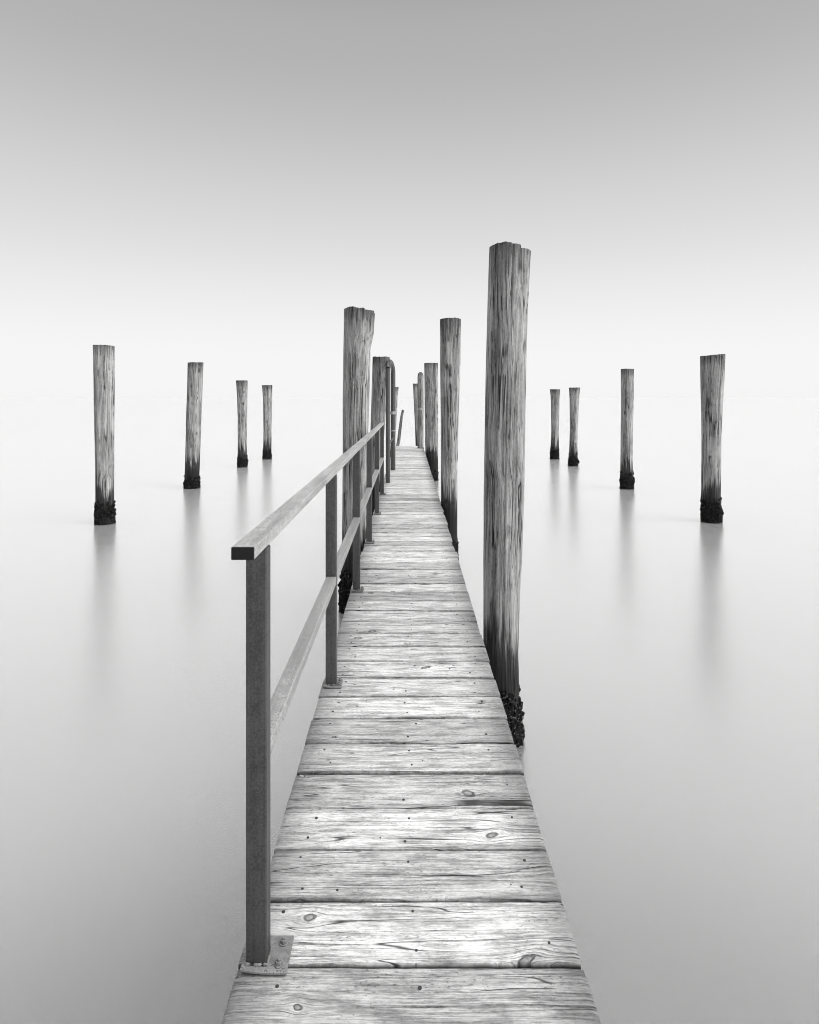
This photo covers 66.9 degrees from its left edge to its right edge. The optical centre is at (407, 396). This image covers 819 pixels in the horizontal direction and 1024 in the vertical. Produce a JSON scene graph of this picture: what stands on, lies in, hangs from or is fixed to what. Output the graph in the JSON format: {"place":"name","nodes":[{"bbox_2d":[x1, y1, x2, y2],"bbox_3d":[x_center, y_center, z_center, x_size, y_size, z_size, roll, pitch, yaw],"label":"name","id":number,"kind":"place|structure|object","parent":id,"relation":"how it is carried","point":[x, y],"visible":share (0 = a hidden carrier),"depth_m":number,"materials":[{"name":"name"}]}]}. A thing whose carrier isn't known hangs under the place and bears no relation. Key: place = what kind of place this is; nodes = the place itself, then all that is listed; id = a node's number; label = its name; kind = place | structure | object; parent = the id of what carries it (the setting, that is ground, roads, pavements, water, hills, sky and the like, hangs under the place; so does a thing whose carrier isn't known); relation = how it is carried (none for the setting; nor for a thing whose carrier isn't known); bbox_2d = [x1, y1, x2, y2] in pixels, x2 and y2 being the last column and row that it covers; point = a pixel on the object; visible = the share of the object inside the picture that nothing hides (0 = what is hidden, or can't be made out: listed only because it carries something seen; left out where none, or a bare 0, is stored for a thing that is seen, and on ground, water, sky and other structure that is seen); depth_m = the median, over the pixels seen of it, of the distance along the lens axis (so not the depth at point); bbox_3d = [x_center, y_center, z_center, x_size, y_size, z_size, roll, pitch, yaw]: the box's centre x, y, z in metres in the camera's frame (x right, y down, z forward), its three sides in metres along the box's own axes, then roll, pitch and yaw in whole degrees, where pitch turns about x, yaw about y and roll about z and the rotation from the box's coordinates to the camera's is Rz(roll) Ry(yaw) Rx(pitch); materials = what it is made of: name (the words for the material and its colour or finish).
{"place":"outdoors","nodes":[
{"label":"outdoors","id":0,"kind":"place"},
{"bbox_2d":[0,397,818,1023],"bbox_3d":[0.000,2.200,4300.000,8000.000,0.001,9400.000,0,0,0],"label":"water","id":1,"kind":"structure","parent":0,"point":[668,659],"depth_m":4.65,"materials":[{"name":"white liquid"}]},
{"bbox_2d":[93,345,116,524],"bbox_3d":[-5.293,0.996,10.808,0.355,3.808,0.403,0,0,-44],"label":"mooring pile","id":2,"kind":"object","parent":1,"relation":"in","point":[105,509],"visible":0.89,"depth_m":10.69,"materials":[{"name":"grey wood"}]},
{"bbox_2d":[183,362,203,488],"bbox_3d":[-5.200,1.029,14.996,0.460,3.742,0.424,0,0,0],"label":"mooring pile","id":3,"kind":"object","parent":1,"relation":"in","point":[191,476],"visible":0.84,"depth_m":14.87,"materials":[{"name":"grey wood"}]},
{"bbox_2d":[236,380,248,467],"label":"mooring pile","id":4,"kind":"object","parent":1,"relation":"in","point":[242,392],"visible":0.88,"depth_m":19.36,"materials":[{"name":"grey wood"}]},
{"bbox_2d":[262,385,271,458],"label":"mooring pile","id":5,"kind":"object","parent":1,"relation":"in","point":[267,418],"visible":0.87,"depth_m":21.88,"materials":[{"name":"grey wood"}]},
{"bbox_2d":[337,306,374,612],"bbox_3d":[-0.534,0.991,6.417,0.388,3.818,0.345,0,0,0],"label":"mooring pile","id":6,"kind":"object","parent":1,"relation":"in","point":[358,330],"visible":0.45,"depth_m":6.29,"materials":[{"name":"grey wood"}]},
{"bbox_2d":[370,356,389,515],"bbox_3d":[-0.505,1.102,10.701,0.385,3.596,0.293,0,0,0],"label":"mooring pile","id":7,"kind":"object","parent":1,"relation":"in","point":[378,404],"visible":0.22,"depth_m":10.59,"materials":[{"name":"grey wood"}]},
{"bbox_2d":[390,387,398,456],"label":"mooring pile","id":8,"kind":"object","parent":1,"relation":"in","point":[396,396],"visible":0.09,"depth_m":20.34,"materials":[{"name":"grey wood"}]},
{"bbox_2d":[396,410,403,445],"bbox_3d":[-0.308,1.444,18.765,0.394,2.117,0.107,0,0,-7],"label":"leaning pole","id":9,"kind":"object","parent":1,"relation":"in","point":[399,430],"visible":0.61,"depth_m":18.74,"materials":[{"name":"grey wood"}]},
{"bbox_2d":[222,446,600,1023],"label":"wooden walkway","id":10,"kind":"structure","parent":1,"relation":"on","point":[412,879],"depth_m":2.04,"materials":[{"name":"grey wood"}]},
{"bbox_2d":[231,422,385,974],"bbox_3d":[-0.363,0.900,5.396,0.116,1.097,7.887,0,0,0],"label":"wooden handrail","id":11,"kind":"object","parent":10,"relation":"on","point":[266,953],"visible":1,"depth_m":1.59,"materials":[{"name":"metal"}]},
{"bbox_2d":[386,359,395,482],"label":"steel arch","id":12,"kind":"structure","parent":10,"relation":"on","point":[389,367],"depth_m":10.45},
{"bbox_2d":[413,383,417,445],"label":"mooring pile","id":13,"kind":"object","parent":1,"relation":"in","point":[415,410],"visible":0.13,"depth_m":22.42,"materials":[{"name":"grey wood"}]},
{"bbox_2d":[417,372,423,447],"bbox_3d":[0.358,0.369,17.600,0.200,2.158,0.200,0,0,0],"label":"wooden post","id":14,"kind":"object","parent":1,"relation":"in","point":[420,394],"visible":1,"depth_m":17.53,"materials":[{"name":"grey wood"}]},
{"bbox_2d":[424,363,438,480],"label":"mooring pile","id":15,"kind":"object","parent":1,"relation":"in","point":[431,404],"visible":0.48,"depth_m":16.28,"materials":[{"name":"grey wood"}]},
{"bbox_2d":[440,318,460,555],"bbox_3d":[0.579,0.906,8.601,0.310,3.987,0.293,0,0,0],"label":"mooring pile","id":16,"kind":"object","parent":1,"relation":"in","point":[450,345],"visible":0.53,"depth_m":8.49,"materials":[{"name":"grey wood"}]},
{"bbox_2d":[483,241,530,747],"bbox_3d":[0.623,0.958,4.001,0.348,3.885,0.316,0,0,0],"label":"mooring pile","id":17,"kind":"object","parent":1,"relation":"in","point":[506,361],"visible":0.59,"depth_m":3.90,"materials":[{"name":"grey wood"}]},
{"bbox_2d":[549,389,559,458],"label":"mooring pile","id":18,"kind":"object","parent":1,"relation":"in","point":[554,447],"visible":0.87,"depth_m":21.87,"materials":[{"name":"grey wood"}]},
{"bbox_2d":[568,387,579,465],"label":"mooring pile","id":19,"kind":"object","parent":1,"relation":"in","point":[574,395],"visible":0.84,"depth_m":19.67,"materials":[{"name":"grey wood"}]},
{"bbox_2d":[619,369,634,489],"bbox_3d":[5.265,1.111,14.899,0.367,3.578,0.355,0,0,0],"label":"mooring pile","id":20,"kind":"object","parent":1,"relation":"in","point":[627,480],"visible":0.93,"depth_m":14.78,"materials":[{"name":"grey wood"}]},
{"bbox_2d":[699,354,724,523],"bbox_3d":[5.380,1.071,10.954,0.418,3.658,0.391,0,0,0],"label":"mooring pile","id":21,"kind":"object","parent":1,"relation":"in","point":[712,374],"visible":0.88,"depth_m":10.82,"materials":[{"name":"grey wood"}]},
{"bbox_2d":[0,0,818,396],"label":"sky","id":22,"kind":"structure","parent":0,"point":[214,183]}
]}

